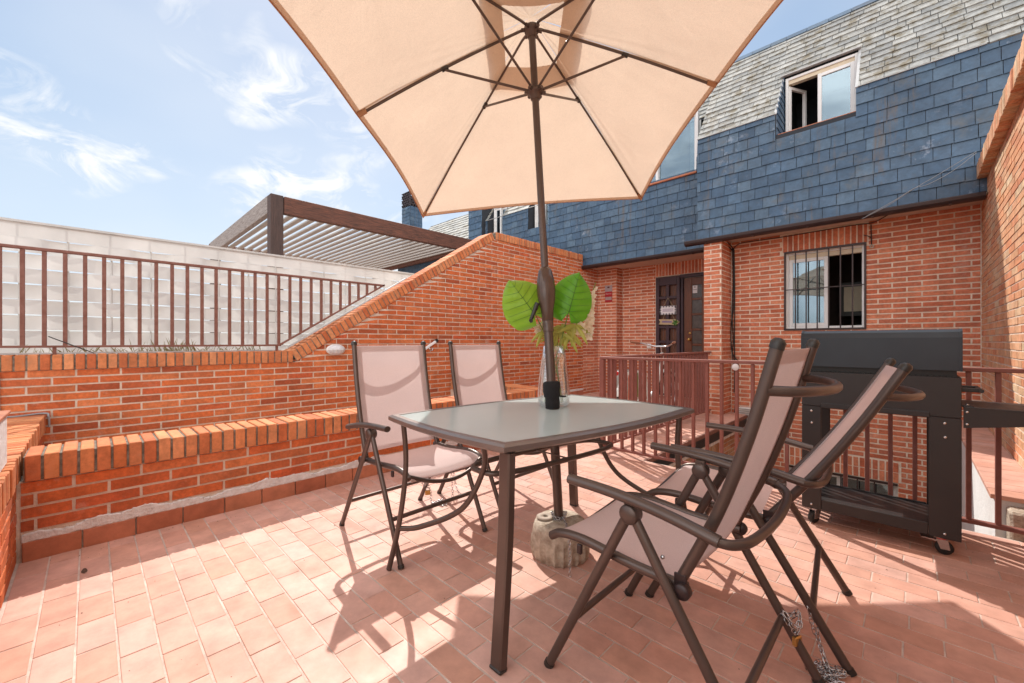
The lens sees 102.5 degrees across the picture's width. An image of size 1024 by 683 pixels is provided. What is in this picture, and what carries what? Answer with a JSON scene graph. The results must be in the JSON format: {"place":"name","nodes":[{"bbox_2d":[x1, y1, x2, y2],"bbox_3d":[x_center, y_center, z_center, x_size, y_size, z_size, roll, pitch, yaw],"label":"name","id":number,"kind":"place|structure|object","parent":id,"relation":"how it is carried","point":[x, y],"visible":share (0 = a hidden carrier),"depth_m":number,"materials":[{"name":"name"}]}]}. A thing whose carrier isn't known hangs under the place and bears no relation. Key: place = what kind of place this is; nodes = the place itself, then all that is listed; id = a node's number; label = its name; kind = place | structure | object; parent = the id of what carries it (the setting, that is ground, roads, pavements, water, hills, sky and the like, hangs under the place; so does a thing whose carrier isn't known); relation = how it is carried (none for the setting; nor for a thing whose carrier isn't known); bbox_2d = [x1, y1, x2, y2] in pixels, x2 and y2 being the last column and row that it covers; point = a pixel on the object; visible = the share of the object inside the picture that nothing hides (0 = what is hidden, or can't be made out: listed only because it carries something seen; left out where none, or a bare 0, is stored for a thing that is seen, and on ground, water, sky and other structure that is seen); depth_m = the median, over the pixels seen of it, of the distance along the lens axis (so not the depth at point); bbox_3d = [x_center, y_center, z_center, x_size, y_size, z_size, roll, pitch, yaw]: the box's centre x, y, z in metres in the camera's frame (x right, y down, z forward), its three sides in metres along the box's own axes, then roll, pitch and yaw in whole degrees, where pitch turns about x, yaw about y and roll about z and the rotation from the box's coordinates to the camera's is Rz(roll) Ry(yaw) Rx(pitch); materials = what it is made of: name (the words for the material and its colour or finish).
{"place":"outdoors","nodes":[
{"label":"outdoors","id":0,"kind":"place"},
{"bbox_2d":[0,410,10,471],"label":"white pier","id":1,"kind":"structure","parent":0,"point":[4,414],"depth_m":1.81,"materials":[{"name":"paint"}]},
{"bbox_2d":[0,0,868,345],"label":"sky","id":2,"kind":"structure","parent":0,"point":[173,120],"materials":[{"name":"blue"}]},
{"bbox_2d":[0,392,1023,682],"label":"terrace floor","id":3,"kind":"structure","parent":0,"point":[304,588],"depth_m":1.70,"materials":[{"name":"tile"}]},
{"bbox_2d":[0,415,45,607],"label":"cross wall","id":4,"kind":"structure","parent":3,"relation":"on","point":[25,434],"depth_m":1.93,"materials":[{"name":"orange brick"}]},
{"bbox_2d":[15,380,543,563],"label":"parapet wall","id":5,"kind":"structure","parent":3,"relation":"on","point":[72,495],"depth_m":2.43,"materials":[{"name":"orange brick"}]},
{"bbox_2d":[0,232,582,445],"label":"boundary wall","id":6,"kind":"structure","parent":3,"relation":"on","point":[455,297],"depth_m":4.54,"materials":[{"name":"orange brick"}]},
{"bbox_2d":[0,409,49,426],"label":"conduit","id":7,"kind":"object","parent":6,"relation":"attached to","point":[48,415],"visible":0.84,"depth_m":3.12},
{"bbox_2d":[48,336,93,352],"bbox_3d":[-3.531,0.028,3.292,0.256,0.142,0.024,0,0,-39],"label":"twig","id":8,"kind":"object","parent":6,"relation":"on","point":[70,344],"visible":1,"depth_m":3.28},
{"bbox_2d":[20,338,262,354],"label":"dry weeds","id":9,"kind":"object","parent":6,"relation":"on","point":[171,348],"visible":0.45,"depth_m":3.83,"materials":[{"name":"beige plant"}]},
{"bbox_2d":[0,243,384,354],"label":"railing","id":10,"kind":"object","parent":6,"relation":"on","point":[65,294],"visible":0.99,"depth_m":3.78,"materials":[{"name":"metal"}]},
{"bbox_2d":[0,278,406,354],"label":"flashing strip","id":11,"kind":"object","parent":6,"relation":"on","point":[309,334],"visible":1,"depth_m":4.06,"materials":[{"name":"metal"}]},
{"bbox_2d":[0,217,414,354],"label":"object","id":12,"kind":"structure","parent":6,"relation":"attached to","point":[22,232],"depth_m":4.23,"materials":[{"name":"white concrete"}]},
{"bbox_2d":[326,344,344,354],"bbox_3d":[-2.021,0.095,4.740,0.087,0.124,0.217,0,0,44],"label":"bulkhead lamp","id":13,"kind":"object","parent":6,"relation":"attached to","point":[335,349],"visible":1,"depth_m":4.71,"materials":[{"name":"white plastic"}]},
{"bbox_2d":[426,339,438,350],"bbox_3d":[-1.179,0.098,5.599,0.057,0.268,0.427,0,0,44],"label":"clothesline arm","id":14,"kind":"object","parent":6,"relation":"attached to","point":[432,343],"visible":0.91,"depth_m":5.66},
{"bbox_2d":[339,341,487,569],"bbox_3d":[-0.563,0.542,2.363,0.735,1.093,0.604,0,0,44],"label":"folding armchair","id":15,"kind":"object","parent":3,"relation":"on","point":[390,380],"visible":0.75,"depth_m":2.40,"materials":[{"name":"beige fabric"}]},
{"bbox_2d":[421,472,460,505],"bbox_3d":[-0.465,0.987,2.771,0.147,0.196,0.291,0,0,44],"label":"padlock chain","id":16,"kind":"object","parent":3,"relation":"on","point":[427,492],"visible":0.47,"depth_m":2.72,"materials":[{"name":"metal"}]},
{"bbox_2d":[437,341,551,505],"bbox_3d":[-0.082,0.542,2.872,0.735,1.093,0.604,0,0,44],"label":"folding armchair","id":17,"kind":"object","parent":3,"relation":"on","point":[477,374],"visible":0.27,"depth_m":3.00,"materials":[{"name":"beige fabric"}]},
{"bbox_2d":[386,394,694,675],"bbox_3d":[0.182,0.710,2.031,1.305,0.740,0.902,0,0,-40],"label":"patio table","id":18,"kind":"object","parent":3,"relation":"on","point":[508,431],"visible":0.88,"depth_m":1.77,"materials":[{"name":"grey glass"}]},
{"bbox_2d":[538,346,569,406],"bbox_3d":[0.225,0.184,2.215,0.174,0.322,0.174,0,0,44],"label":"glass vase","id":19,"kind":"object","parent":18,"relation":"on","point":[562,404],"visible":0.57,"depth_m":2.19,"materials":[{"name":"clear glass"}]},
{"bbox_2d":[502,272,597,401],"bbox_3d":[0.215,-0.024,2.214,0.534,0.701,0.110,0,0,-8],"label":"leaf bouquet","id":20,"kind":"object","parent":19,"relation":"in","point":[574,299],"visible":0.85,"depth_m":2.20,"materials":[{"name":"green plant"}]},
{"bbox_2d":[530,509,589,568],"bbox_3d":[0.248,0.984,2.083,0.303,0.193,0.300,0,0,44],"label":"umbrella base","id":21,"kind":"object","parent":3,"relation":"on","point":[547,550],"visible":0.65,"depth_m":1.98,"materials":[{"name":"concrete"}]},
{"bbox_2d":[268,0,783,519],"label":"patio umbrella","id":22,"kind":"object","parent":21,"relation":"in","point":[464,116],"visible":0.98,"depth_m":2.35,"materials":[{"name":"beige fabric"}]},
{"bbox_2d":[550,511,571,576],"bbox_3d":[0.262,0.970,2.004,0.086,0.224,0.236,0,0,-19],"label":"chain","id":23,"kind":"object","parent":21,"relation":"hanging from","point":[562,518],"visible":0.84,"depth_m":2.03,"materials":[{"name":"metal"}]},
{"bbox_2d":[617,341,675,405],"bbox_3d":[1.851,0.535,5.511,0.649,1.088,1.807,0,0,44],"label":"city bicycle","id":24,"kind":"object","parent":3,"relation":"on","point":[635,342],"visible":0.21,"depth_m":5.73,"materials":[{"name":"metal"}]},
{"bbox_2d":[617,370,638,399],"bbox_3d":[1.435,0.540,5.065,0.232,0.360,0.360,0,0,44],"label":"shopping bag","id":25,"kind":"object","parent":24,"relation":"hanging from","point":[628,384],"visible":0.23,"depth_m":5.10,"materials":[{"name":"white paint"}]},
{"bbox_2d":[605,351,711,443],"bbox_3d":[1.911,0.582,5.035,0.050,0.874,2.920,0,0,44],"label":"railing","id":26,"kind":"object","parent":3,"relation":"on","point":[699,386],"visible":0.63,"depth_m":4.98,"materials":[{"name":"brown metal"}]},
{"bbox_2d":[544,337,842,682],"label":"folding armchair","id":27,"kind":"object","parent":3,"relation":"on","point":[669,547],"visible":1,"depth_m":1.19,"materials":[{"name":"brown paint"}]},
{"bbox_2d":[644,415,747,465],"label":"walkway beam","id":28,"kind":"structure","parent":3,"relation":"attached to","point":[714,435],"depth_m":4.79,"materials":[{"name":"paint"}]},
{"bbox_2d":[645,358,925,676],"bbox_3d":[1.063,0.577,1.702,0.918,1.024,0.604,0,0,39],"label":"folding armchair","id":29,"kind":"object","parent":3,"relation":"on","point":[812,466],"visible":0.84,"depth_m":1.56,"materials":[{"name":"brown paint"}]},
{"bbox_2d":[599,356,1023,534],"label":"railing","id":30,"kind":"object","parent":3,"relation":"on","point":[968,518],"visible":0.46,"depth_m":3.06,"materials":[{"name":"brown metal"}]},
{"bbox_2d":[732,364,738,369],"bbox_3d":[1.702,0.195,3.128,0.052,0.052,0.008,0,0,44],"label":"round reflector","id":31,"kind":"object","parent":30,"relation":"attached to","point":[735,366],"visible":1,"depth_m":3.12,"materials":[{"name":"white plastic"}]},
{"bbox_2d":[779,605,850,682],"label":"padlock chain","id":32,"kind":"object","parent":3,"relation":"on","point":[834,675],"visible":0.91,"depth_m":1.33,"materials":[{"name":"metal"}]},
{"bbox_2d":[801,328,1023,554],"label":"barbecue grill","id":33,"kind":"object","parent":3,"relation":"on","point":[852,362],"visible":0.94,"depth_m":2.14,"materials":[{"name":"black metal"}]},
{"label":"ground","id":34,"kind":"structure","parent":0,"visible":0},
{"bbox_2d":[209,193,471,344],"bbox_3d":[-4.361,-0.766,10.929,5.397,3.691,5.165,0,0,44],"label":"pergola","id":35,"kind":"object","parent":34,"relation":"on","point":[272,208],"visible":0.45,"depth_m":9.49,"materials":[{"name":"wood"}]},
{"bbox_2d":[398,191,491,281],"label":"neighbouring house","id":36,"kind":"structure","parent":34,"relation":"on","point":[471,225],"depth_m":12.78,"materials":[{"name":"stone"}]},
{"bbox_2d":[673,434,734,466],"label":"light well wall","id":37,"kind":"structure","parent":34,"relation":"on","point":[729,445],"depth_m":5.83,"materials":[{"name":"brick"}]},
{"bbox_2d":[485,0,1023,502],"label":"row house","id":38,"kind":"structure","parent":34,"relation":"on","point":[855,114],"depth_m":5.55,"materials":[{"name":"orange brick"}]},
{"bbox_2d":[494,207,506,233],"bbox_3d":[-0.261,-2.980,10.352,0.460,0.840,0.106,0,0,44],"label":"window","id":39,"kind":"structure","parent":38,"relation":"in","point":[498,212],"depth_m":10.41,"materials":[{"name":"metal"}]},
{"bbox_2d":[535,204,548,227],"bbox_3d":[0.750,-3.040,9.369,0.520,0.960,0.108,0,0,44],"label":"window","id":40,"kind":"structure","parent":38,"relation":"in","point":[546,205],"depth_m":9.47,"materials":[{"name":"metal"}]},
{"bbox_2d":[605,285,611,301],"bbox_3d":[2.014,-0.995,8.566,0.170,0.350,0.010,0,0,44],"label":"alarm sign","id":41,"kind":"object","parent":38,"relation":"attached to","point":[608,293],"visible":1,"depth_m":8.56,"materials":[{"name":"red plastic"}]},
{"bbox_2d":[660,298,675,314],"bbox_3d":[3.006,-0.681,7.915,0.320,0.322,0.014,0,0,44],"label":"door plaque","id":42,"kind":"object","parent":38,"relation":"hanging from","point":[666,310],"depth_m":7.92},
{"bbox_2d":[659,315,678,324],"bbox_3d":[3.015,-0.413,7.889,0.410,0.227,0.035,0,0,44],"label":"arrow sign","id":43,"kind":"object","parent":42,"relation":"hanging from","point":[669,321],"visible":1,"depth_m":7.90,"materials":[{"name":"beige"}]},
{"bbox_2d":[649,110,700,185],"bbox_3d":[2.654,-3.353,7.400,1.435,1.135,0.385,0,0,44],"label":"window","id":44,"kind":"structure","parent":38,"relation":"in","point":[693,128],"depth_m":7.14,"materials":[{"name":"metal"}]},
{"bbox_2d":[684,276,703,351],"bbox_3d":[3.549,-0.070,7.491,0.830,2.260,0.116,0,0,44],"label":"door","id":45,"kind":"structure","parent":38,"relation":"in","point":[694,286],"depth_m":7.68,"materials":[{"name":"brown wood"}]},
{"bbox_2d":[730,249,736,412],"bbox_3d":[3.391,-0.120,6.250,0.125,2.601,0.029,0,0,44],"label":"cable","id":46,"kind":"object","parent":38,"relation":"attached to","point":[733,286],"visible":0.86,"depth_m":6.26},
{"bbox_2d":[739,406,750,414],"bbox_3d":[3.480,1.115,6.123,0.160,0.270,0.112,0,0,44],"label":"wall vent","id":47,"kind":"object","parent":38,"relation":"attached to","point":[744,410],"depth_m":6.09,"materials":[{"name":"white plastic"}]},
{"bbox_2d":[727,215,887,249],"bbox_3d":[3.860,-1.455,5.542,1.813,0.142,0.389,0,0,44],"label":"cable","id":48,"kind":"object","parent":38,"relation":"attached to","point":[805,233],"visible":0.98,"depth_m":5.62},
{"bbox_2d":[778,52,857,134],"bbox_3d":[4.138,-3.240,5.524,0.853,0.960,0.768,0,0,44],"label":"window","id":49,"kind":"structure","parent":38,"relation":"in","point":[850,61],"depth_m":5.57,"materials":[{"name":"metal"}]},
{"bbox_2d":[784,242,865,330],"bbox_3d":[4.235,-0.710,5.577,0.886,1.109,0.191,0,0,44],"label":"window","id":50,"kind":"structure","parent":38,"relation":"in","point":[806,272],"depth_m":5.68,"materials":[{"name":"white metal"}]},
{"bbox_2d":[789,465,897,496],"bbox_3d":[4.348,2.282,5.463,1.144,1.095,0.182,0,0,44],"label":"window","id":51,"kind":"structure","parent":38,"relation":"in","point":[839,476],"depth_m":5.26,"materials":[{"name":"metal"}]},
{"bbox_2d":[864,225,873,247],"bbox_3d":[4.498,-1.321,5.176,0.105,0.299,0.018,0,0,37],"label":"wire hook","id":52,"kind":"object","parent":38,"relation":"attached to","point":[870,237],"visible":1,"depth_m":5.16,"materials":[{"name":"metal"}]},
{"bbox_2d":[862,152,975,218],"bbox_3d":[4.416,-1.690,4.497,0.894,0.506,0.030,0,0,45],"label":"overhead wire","id":53,"kind":"object","parent":38,"relation":"attached to","point":[922,183],"visible":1,"depth_m":4.43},
{"bbox_2d":[962,420,1023,541],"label":"light well ledge","id":54,"kind":"object","parent":34,"relation":"on","point":[983,474],"visible":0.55,"depth_m":2.79,"materials":[{"name":"concrete"}]},
{"bbox_2d":[977,34,1023,469],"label":"side wall","id":55,"kind":"structure","parent":34,"relation":"on","point":[1000,165],"depth_m":3.31,"materials":[{"name":"brick"}]}
]}

